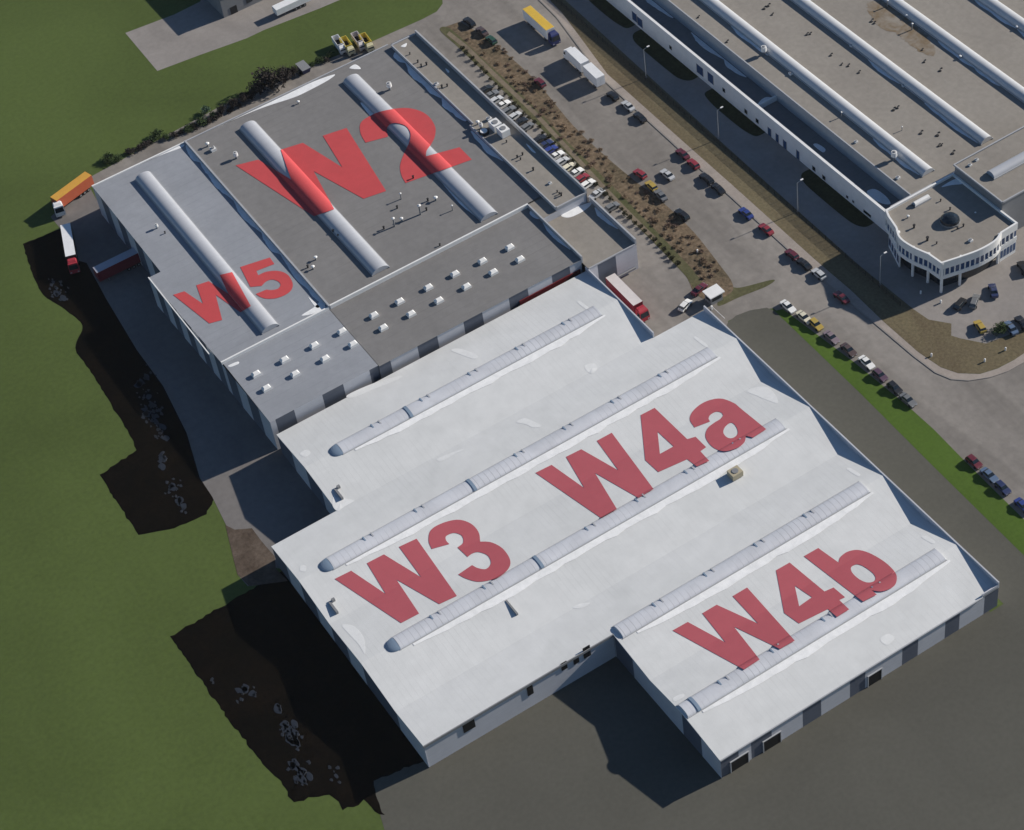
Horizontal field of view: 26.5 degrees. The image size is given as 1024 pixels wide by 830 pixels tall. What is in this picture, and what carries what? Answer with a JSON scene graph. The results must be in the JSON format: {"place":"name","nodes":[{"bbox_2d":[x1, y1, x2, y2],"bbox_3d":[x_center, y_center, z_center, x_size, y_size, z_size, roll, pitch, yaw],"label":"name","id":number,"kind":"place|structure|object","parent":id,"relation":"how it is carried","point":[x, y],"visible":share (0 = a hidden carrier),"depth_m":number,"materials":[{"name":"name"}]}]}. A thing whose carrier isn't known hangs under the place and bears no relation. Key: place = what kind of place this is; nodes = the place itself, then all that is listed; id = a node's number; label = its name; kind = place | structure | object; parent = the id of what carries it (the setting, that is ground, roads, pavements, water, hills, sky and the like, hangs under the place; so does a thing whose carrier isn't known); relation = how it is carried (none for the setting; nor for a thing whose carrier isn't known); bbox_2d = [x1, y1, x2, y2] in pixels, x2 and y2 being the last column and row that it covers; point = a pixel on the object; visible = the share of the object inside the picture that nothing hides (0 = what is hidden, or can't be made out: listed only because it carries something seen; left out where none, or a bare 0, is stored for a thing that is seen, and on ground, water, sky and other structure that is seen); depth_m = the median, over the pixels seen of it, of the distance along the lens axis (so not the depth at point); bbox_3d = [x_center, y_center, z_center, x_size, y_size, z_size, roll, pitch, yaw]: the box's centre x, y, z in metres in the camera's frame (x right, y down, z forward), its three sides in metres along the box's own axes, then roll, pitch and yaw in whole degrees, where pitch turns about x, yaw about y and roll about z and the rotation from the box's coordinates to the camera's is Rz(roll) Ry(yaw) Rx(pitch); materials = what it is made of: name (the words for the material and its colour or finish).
{"place":"outdoors","nodes":[
{"label":"outdoors","id":0,"kind":"place"},
{"bbox_2d":[23,229,213,534],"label":"ground","id":1,"kind":"structure","parent":0,"point":[107,352],"depth_m":493.49,"materials":[{"name":"soil"}]},
{"bbox_2d":[60,223,79,273],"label":"semi truck","id":2,"kind":"object","parent":1,"relation":"on","point":[69,244],"visible":1,"depth_m":526.66,"materials":[{"name":"white metal"}]},
{"bbox_2d":[51,189,329,585],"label":"ground","id":3,"kind":"structure","parent":0,"point":[249,476],"depth_m":488.49,"materials":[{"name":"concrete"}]},
{"bbox_2d":[50,172,93,216],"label":"semi truck","id":4,"kind":"object","parent":3,"relation":"on","point":[83,182],"visible":1,"depth_m":542.01,"materials":[{"name":"orange metal"}]},
{"bbox_2d":[92,247,140,281],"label":"semi trailer","id":5,"kind":"object","parent":3,"relation":"on","point":[128,259],"visible":0.85,"depth_m":521.77,"materials":[{"name":"red metal"}]},
{"bbox_2d":[91,142,380,448],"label":"grey warehouse","id":6,"kind":"structure","parent":3,"relation":"on","point":[228,288],"depth_m":500.80,"materials":[{"name":"metal"}]},
{"bbox_2d":[126,0,337,70],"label":"pavement","id":7,"kind":"structure","parent":0,"point":[200,28],"depth_m":586.61,"materials":[{"name":"concrete"}]},
{"bbox_2d":[208,0,261,17],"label":"grey building","id":8,"kind":"structure","parent":7,"relation":"on","point":[224,8],"depth_m":589.09,"materials":[{"name":"metal"}]},
{"bbox_2d":[272,0,310,15],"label":"semi trailer","id":9,"kind":"object","parent":7,"relation":"on","point":[282,7],"visible":1,"depth_m":585.81,"materials":[{"name":"white metal"}]},
{"bbox_2d":[225,525,287,585],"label":"ground","id":10,"kind":"structure","parent":0,"point":[254,558],"depth_m":458.82,"materials":[{"name":"soil"}]},
{"bbox_2d":[170,571,423,814],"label":"ground","id":11,"kind":"structure","parent":0,"point":[273,644],"depth_m":433.75,"materials":[{"name":"soil"}]},
{"bbox_2d":[48,278,340,785],"bbox_3d":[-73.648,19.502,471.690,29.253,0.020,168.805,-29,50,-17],"label":"bushes","id":12,"kind":"object","parent":11,"relation":"on","point":[290,731],"visible":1,"depth_m":436.65,"materials":[{"name":"plant"}]},
{"bbox_2d":[0,0,1014,829],"bbox_3d":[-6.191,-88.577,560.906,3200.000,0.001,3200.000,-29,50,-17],"label":"field","id":13,"kind":"structure","parent":0,"point":[112,714],"depth_m":466.97,"materials":[{"name":"green plant"}]},
{"bbox_2d":[101,152,115,164],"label":"green shrub","id":14,"kind":"object","parent":13,"relation":"on","point":[110,156],"visible":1,"depth_m":552.42,"materials":[{"name":"green plant"}]},
{"bbox_2d":[147,129,163,141],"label":"green shrub","id":15,"kind":"object","parent":13,"relation":"on","point":[157,133],"visible":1,"depth_m":556.27,"materials":[{"name":"green plant"}]},
{"bbox_2d":[250,65,285,90],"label":"bare tree","id":16,"kind":"object","parent":13,"relation":"on","point":[268,77],"visible":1,"depth_m":562.43,"materials":[{"name":"brown plant"}]},
{"bbox_2d":[276,65,293,82],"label":"bare tree","id":17,"kind":"object","parent":13,"relation":"on","point":[285,72],"visible":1,"depth_m":564.12,"materials":[{"name":"grey plant"}]},
{"bbox_2d":[271,266,999,777],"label":"white warehouse","id":18,"kind":"structure","parent":13,"relation":"on","point":[453,690],"depth_m":442.71,"materials":[{"name":"grey metal"}]},
{"bbox_2d":[462,719,475,732],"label":"loading door","id":19,"kind":"structure","parent":18,"relation":"in","point":[470,725],"depth_m":417.34,"materials":[{"name":"black"}]},
{"bbox_2d":[299,301,934,700],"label":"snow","id":20,"kind":"structure","parent":18,"relation":"on","point":[765,393],"depth_m":464.94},
{"bbox_2d":[730,751,748,772],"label":"loading door","id":21,"kind":"structure","parent":18,"relation":"in","point":[742,759],"depth_m":409.37,"materials":[{"name":"black"}]},
{"bbox_2d":[762,730,781,752],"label":"loading door","id":22,"kind":"structure","parent":18,"relation":"in","point":[776,738],"depth_m":411.67,"materials":[{"name":"black"}]},
{"bbox_2d":[867,667,881,686],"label":"loading door","id":23,"kind":"structure","parent":18,"relation":"in","point":[875,676],"depth_m":418.77,"materials":[{"name":"black"}]},
{"bbox_2d":[447,31,657,241],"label":"footpath","id":24,"kind":"structure","parent":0,"point":[530,109],"depth_m":543.92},
{"bbox_2d":[92,0,1023,518],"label":"road","id":25,"kind":"structure","parent":0,"point":[982,420],"depth_m":507.03,"materials":[{"name":"asphalt"}]},
{"bbox_2d":[225,97,238,108],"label":"bare tree","id":26,"kind":"object","parent":25,"relation":"on","point":[231,102],"visible":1,"depth_m":560.79,"materials":[{"name":"brown plant"}]},
{"bbox_2d":[246,79,270,94],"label":"bare tree","id":27,"kind":"object","parent":25,"relation":"on","point":[259,88],"visible":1,"depth_m":562.07,"materials":[{"name":"grey plant"}]},
{"bbox_2d":[295,60,310,73],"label":"waste skip","id":28,"kind":"object","parent":25,"relation":"on","point":[304,67],"visible":1,"depth_m":568.40,"materials":[{"name":"grey metal"}]},
{"bbox_2d":[331,34,346,54],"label":"tipper truck","id":29,"kind":"object","parent":25,"relation":"on","point":[339,46],"visible":1,"depth_m":572.14,"materials":[{"name":"white"}]},
{"bbox_2d":[339,35,355,55],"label":"tipper truck","id":30,"kind":"object","parent":25,"relation":"on","point":[350,49],"visible":1,"depth_m":570.87,"materials":[{"name":"yellow"}]},
{"bbox_2d":[350,31,365,51],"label":"tipper truck","id":31,"kind":"object","parent":25,"relation":"on","point":[360,44],"visible":1,"depth_m":572.25,"materials":[{"name":"white"}]},
{"bbox_2d":[358,32,374,52],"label":"tipper truck","id":32,"kind":"object","parent":25,"relation":"on","point":[369,45],"visible":0.94,"depth_m":570.82,"materials":[{"name":"yellow"}]},
{"bbox_2d":[184,30,637,378],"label":"grey warehouse","id":33,"kind":"structure","parent":25,"relation":"on","point":[392,250],"depth_m":514.72,"materials":[{"name":"metal"}]},
{"bbox_2d":[463,17,475,27],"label":"parked car","id":34,"kind":"object","parent":25,"relation":"on","point":[470,22],"visible":1,"depth_m":573.73,"materials":[{"name":"black paint"}]},
{"bbox_2d":[475,26,488,36],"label":"parked car","id":35,"kind":"object","parent":25,"relation":"on","point":[482,31],"visible":1,"depth_m":570.56,"materials":[{"name":"grey paint"}]},
{"bbox_2d":[497,100,511,109],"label":"parked car","id":36,"kind":"object","parent":25,"relation":"on","point":[501,105],"visible":0.68,"depth_m":549.53,"materials":[{"name":"white paint"}]},
{"bbox_2d":[534,77,546,87],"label":"parked car","id":37,"kind":"object","parent":25,"relation":"on","point":[540,82],"visible":1,"depth_m":553.48,"materials":[{"name":"red paint"}]},
{"bbox_2d":[522,5,560,45],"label":"semi truck","id":38,"kind":"object","parent":25,"relation":"on","point":[537,21],"visible":1,"depth_m":566.05,"materials":[{"name":"yellow metal"}]},
{"bbox_2d":[539,139,553,148],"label":"parked car","id":39,"kind":"object","parent":25,"relation":"on","point":[545,144],"visible":0.66,"depth_m":537.22,"materials":[{"name":"blue paint"}]},
{"bbox_2d":[570,167,584,177],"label":"parked car","id":40,"kind":"object","parent":25,"relation":"on","point":[574,173],"visible":0.69,"depth_m":528.88,"materials":[{"name":"white paint"}]},
{"bbox_2d":[575,173,589,182],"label":"parked car","id":41,"kind":"object","parent":25,"relation":"on","point":[580,178],"visible":0.76,"depth_m":527.15,"materials":[{"name":"red paint"}]},
{"bbox_2d":[563,47,604,87],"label":"lorry with trailer","id":42,"kind":"object","parent":25,"relation":"on","point":[579,61],"visible":1,"depth_m":552.96,"materials":[{"name":"white metal"}]},
{"bbox_2d":[581,178,595,188],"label":"parked car","id":43,"kind":"object","parent":25,"relation":"on","point":[586,184],"visible":0.6,"depth_m":525.58,"materials":[{"name":"white paint"}]},
{"bbox_2d":[588,188,605,199],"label":"parked car","id":44,"kind":"object","parent":25,"relation":"on","point":[595,194],"visible":0.86,"depth_m":522.78,"materials":[{"name":"silver metal"}]},
{"bbox_2d":[604,201,619,212],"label":"parked car","id":45,"kind":"object","parent":25,"relation":"on","point":[609,207],"visible":0.98,"depth_m":518.93,"materials":[{"name":"grey paint"}]},
{"bbox_2d":[606,91,618,100],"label":"parked car","id":46,"kind":"object","parent":25,"relation":"on","point":[613,96],"visible":1,"depth_m":546.66,"materials":[{"name":"black paint"}]},
{"bbox_2d":[605,273,649,321],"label":"semi truck","id":47,"kind":"object","parent":25,"relation":"on","point":[622,291],"visible":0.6,"depth_m":494.30,"materials":[{"name":"white metal"}]},
{"bbox_2d":[621,100,634,111],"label":"parked car","id":48,"kind":"object","parent":25,"relation":"on","point":[628,106],"visible":1,"depth_m":543.41,"materials":[{"name":"silver metal"}]},
{"bbox_2d":[633,111,646,123],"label":"parked car","id":49,"kind":"object","parent":25,"relation":"on","point":[640,117],"visible":1,"depth_m":539.91,"materials":[{"name":"black paint"}]},
{"bbox_2d":[633,168,647,179],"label":"parked car","id":50,"kind":"object","parent":25,"relation":"on","point":[641,174],"visible":1,"depth_m":525.66,"materials":[{"name":"red paint"}]},
{"bbox_2d":[644,180,657,191],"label":"parked car","id":51,"kind":"object","parent":25,"relation":"on","point":[651,185],"visible":1,"depth_m":522.33,"materials":[{"name":"yellow paint"}]},
{"bbox_2d":[653,189,667,201],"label":"parked car","id":52,"kind":"object","parent":25,"relation":"on","point":[661,195],"visible":1,"depth_m":519.58,"materials":[{"name":"grey paint"}]},
{"bbox_2d":[659,168,674,180],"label":"parked car","id":53,"kind":"object","parent":25,"relation":"on","point":[668,175],"visible":1,"depth_m":524.43,"materials":[{"name":"silver metal"}]},
{"bbox_2d":[674,208,689,221],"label":"parked car","id":54,"kind":"object","parent":25,"relation":"on","point":[683,214],"visible":1,"depth_m":514.20,"materials":[{"name":"black paint"}]},
{"bbox_2d":[675,148,689,160],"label":"parked car","id":55,"kind":"object","parent":25,"relation":"on","point":[683,154],"visible":1,"depth_m":528.82,"materials":[{"name":"red paint"}]},
{"bbox_2d":[678,299,692,311],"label":"parked car","id":56,"kind":"object","parent":25,"relation":"on","point":[684,305],"visible":1,"depth_m":493.73,"materials":[{"name":"white paint"}]},
{"bbox_2d":[686,158,699,169],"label":"parked car","id":57,"kind":"object","parent":25,"relation":"on","point":[693,163],"visible":1,"depth_m":525.91,"materials":[{"name":"red paint"}]},
{"bbox_2d":[690,282,707,296],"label":"parked car","id":58,"kind":"object","parent":25,"relation":"on","point":[698,289],"visible":1,"depth_m":496.85,"materials":[{"name":"red paint"}]},
{"bbox_2d":[699,172,714,184],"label":"parked car","id":59,"kind":"object","parent":25,"relation":"on","point":[707,178],"visible":1,"depth_m":521.84,"materials":[{"name":"black paint"}]},
{"bbox_2d":[710,182,725,194],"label":"parked car","id":60,"kind":"object","parent":25,"relation":"on","point":[718,188],"visible":1,"depth_m":519.02,"materials":[{"name":"black paint"}]},
{"bbox_2d":[738,207,753,219],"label":"parked car","id":61,"kind":"object","parent":25,"relation":"on","point":[747,213],"visible":1,"depth_m":512.03,"materials":[{"name":"blue paint"}]},
{"bbox_2d":[758,223,773,235],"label":"parked car","id":62,"kind":"object","parent":25,"relation":"on","point":[767,229],"visible":1,"depth_m":507.64,"materials":[{"name":"red paint"}]},
{"bbox_2d":[539,0,1023,380],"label":"kerb","id":63,"kind":"structure","parent":25,"relation":"on","point":[773,235],"depth_m":505.14,"materials":[{"name":"concrete"}]},
{"bbox_2d":[779,299,796,313],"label":"parked car","id":64,"kind":"object","parent":25,"relation":"on","point":[788,306],"visible":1,"depth_m":489.99,"materials":[{"name":"white paint"}]},
{"bbox_2d":[784,248,799,260],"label":"parked car","id":65,"kind":"object","parent":25,"relation":"on","point":[793,255],"visible":1,"depth_m":501.01,"materials":[{"name":"red paint"}]},
{"bbox_2d":[795,310,810,324],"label":"parked car","id":66,"kind":"object","parent":25,"relation":"on","point":[803,316],"visible":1,"depth_m":487.23,"materials":[{"name":"beige paint"}]},
{"bbox_2d":[795,257,812,270],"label":"parked car","id":67,"kind":"object","parent":25,"relation":"on","point":[805,264],"visible":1,"depth_m":498.43,"materials":[{"name":"black paint"}]},
{"bbox_2d":[808,317,823,331],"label":"parked car","id":68,"kind":"object","parent":25,"relation":"on","point":[816,324],"visible":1,"depth_m":485.19,"materials":[{"name":"yellow paint"}]},
{"bbox_2d":[811,268,826,280],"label":"parked car","id":69,"kind":"object","parent":25,"relation":"on","point":[819,274],"visible":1,"depth_m":495.67,"materials":[{"name":"silver metal"}]},
{"bbox_2d":[822,330,839,344],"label":"parked car","id":70,"kind":"object","parent":25,"relation":"on","point":[833,338],"visible":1,"depth_m":482.04,"materials":[{"name":"purple paint"}]},
{"bbox_2d":[833,290,849,304],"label":"parked car","id":71,"kind":"object","parent":25,"relation":"on","point":[843,298],"visible":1,"depth_m":489.94,"materials":[{"name":"red paint"}]},
{"bbox_2d":[840,342,857,357],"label":"parked car","id":72,"kind":"object","parent":25,"relation":"on","point":[848,349],"visible":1,"depth_m":478.86,"materials":[{"name":"brown paint"}]},
{"bbox_2d":[858,355,875,369],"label":"parked car","id":73,"kind":"object","parent":25,"relation":"on","point":[867,362],"visible":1,"depth_m":475.71,"materials":[{"name":"white paint"}]},
{"bbox_2d":[872,368,887,381],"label":"parked car","id":74,"kind":"object","parent":25,"relation":"on","point":[878,373],"visible":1,"depth_m":472.74,"materials":[{"name":"purple paint"}]},
{"bbox_2d":[886,380,902,394],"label":"parked car","id":75,"kind":"object","parent":25,"relation":"on","point":[893,386],"visible":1,"depth_m":469.76,"materials":[{"name":"black paint"}]},
{"bbox_2d":[899,392,916,407],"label":"parked car","id":76,"kind":"object","parent":25,"relation":"on","point":[909,400],"visible":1,"depth_m":467.00,"materials":[{"name":"grey paint"}]},
{"bbox_2d":[965,454,982,469],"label":"parked car","id":77,"kind":"object","parent":25,"relation":"on","point":[974,461],"visible":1,"depth_m":453.31,"materials":[{"name":"red paint"}]},
{"bbox_2d":[980,467,998,483],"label":"parked car","id":78,"kind":"object","parent":25,"relation":"on","point":[990,475],"visible":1,"depth_m":450.44,"materials":[{"name":"blue metal"}]},
{"bbox_2d":[994,479,1011,495],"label":"parked car","id":79,"kind":"object","parent":25,"relation":"on","point":[1002,487],"visible":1,"depth_m":447.76,"materials":[{"name":"blue paint"}]},
{"bbox_2d":[1013,497,1023,512],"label":"parked car","id":80,"kind":"object","parent":25,"relation":"on","point":[1019,502],"visible":1,"depth_m":444.61,"materials":[{"name":"blue paint"}]},
{"bbox_2d":[440,27,701,287],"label":"lawn","id":81,"kind":"structure","parent":0,"point":[689,273],"depth_m":527.70,"materials":[{"name":"brown plant"}]},
{"bbox_2d":[446,22,732,298],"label":"ground","id":82,"kind":"structure","parent":0,"point":[492,56],"depth_m":528.36,"materials":[{"name":"soil"}]},
{"bbox_2d":[702,283,724,304],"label":"gatehouse","id":83,"kind":"object","parent":82,"relation":"on","point":[713,294],"visible":1,"depth_m":493.80,"materials":[{"name":"grey metal"}]},
{"bbox_2d":[589,0,635,27],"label":"lawn","id":84,"kind":"structure","parent":0,"point":[610,11],"depth_m":571.43,"materials":[{"name":"green plant"}]},
{"bbox_2d":[633,29,697,80],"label":"lawn","id":85,"kind":"structure","parent":0,"point":[664,58],"depth_m":556.86,"materials":[{"name":"green plant"}]},
{"bbox_2d":[374,308,1023,829],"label":"road","id":86,"kind":"structure","parent":0,"point":[932,738],"depth_m":413.90,"materials":[{"name":"asphalt"}]},
{"bbox_2d":[705,88,764,135],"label":"lawn","id":87,"kind":"structure","parent":0,"point":[732,113],"depth_m":538.66,"materials":[{"name":"green plant"}]},
{"bbox_2d":[717,280,774,305],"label":"ground","id":88,"kind":"structure","parent":0,"point":[735,293],"depth_m":496.40,"materials":[{"name":"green plant"}]},
{"bbox_2d":[541,0,1023,379],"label":"pavement","id":89,"kind":"structure","parent":0,"point":[783,237],"depth_m":511.27,"materials":[{"name":"concrete"}]},
{"bbox_2d":[550,0,1023,373],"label":"lawn","id":90,"kind":"structure","parent":0,"point":[920,333],"depth_m":507.50,"materials":[{"name":"brown plant"}]},
{"bbox_2d":[556,0,900,304],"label":"yard fence","id":91,"kind":"object","parent":90,"relation":"on","point":[725,148],"visible":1,"depth_m":527.14,"materials":[{"name":"grey metal"}]},
{"bbox_2d":[566,0,1023,342],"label":"pavement","id":92,"kind":"structure","parent":0,"point":[776,166],"depth_m":505.38,"materials":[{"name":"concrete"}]},
{"bbox_2d":[607,0,1023,292],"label":"factory","id":93,"kind":"structure","parent":92,"relation":"on","point":[816,76],"depth_m":524.56,"materials":[{"name":"beige concrete"}]},
{"bbox_2d":[138,0,1023,711],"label":"skylights","id":94,"kind":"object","parent":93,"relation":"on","point":[756,564],"depth_m":454.55,"materials":[{"name":"plastic"}]},
{"bbox_2d":[953,297,966,310],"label":"parked car","id":95,"kind":"object","parent":92,"relation":"on","point":[959,303],"visible":1,"depth_m":484.35,"materials":[{"name":"black paint"}]},
{"bbox_2d":[969,293,980,308],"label":"parked car","id":96,"kind":"object","parent":92,"relation":"on","point":[975,298],"visible":1,"depth_m":484.21,"materials":[{"name":"grey paint"}]},
{"bbox_2d":[973,320,986,333],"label":"parked car","id":97,"kind":"object","parent":92,"relation":"on","point":[980,326],"visible":1,"depth_m":478.90,"materials":[{"name":"yellow paint"}]},
{"bbox_2d":[988,283,998,298],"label":"parked car","id":98,"kind":"object","parent":92,"relation":"on","point":[992,287],"visible":1,"depth_m":485.89,"materials":[{"name":"blue paint"}]},
{"bbox_2d":[991,321,1008,333],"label":"green shrub","id":99,"kind":"object","parent":92,"relation":"on","point":[1000,327],"visible":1,"depth_m":477.79,"materials":[{"name":"green plant"}]},
{"bbox_2d":[1004,320,1018,335],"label":"parked car","id":100,"kind":"object","parent":92,"relation":"on","point":[1012,329],"visible":1,"depth_m":477.47,"materials":[{"name":"blue metal"}]},
{"bbox_2d":[1014,315,1023,329],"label":"parked car","id":101,"kind":"object","parent":92,"relation":"on","point":[1019,319],"visible":1,"depth_m":479.03,"materials":[{"name":"black paint"}]},
{"bbox_2d":[801,169,873,226],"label":"lawn","id":102,"kind":"structure","parent":0,"point":[831,197],"depth_m":513.52,"materials":[{"name":"green plant"}]},
{"bbox_2d":[775,309,1023,554],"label":"lawn","id":103,"kind":"structure","parent":0,"point":[983,497],"depth_m":460.10,"materials":[{"name":"plant"}]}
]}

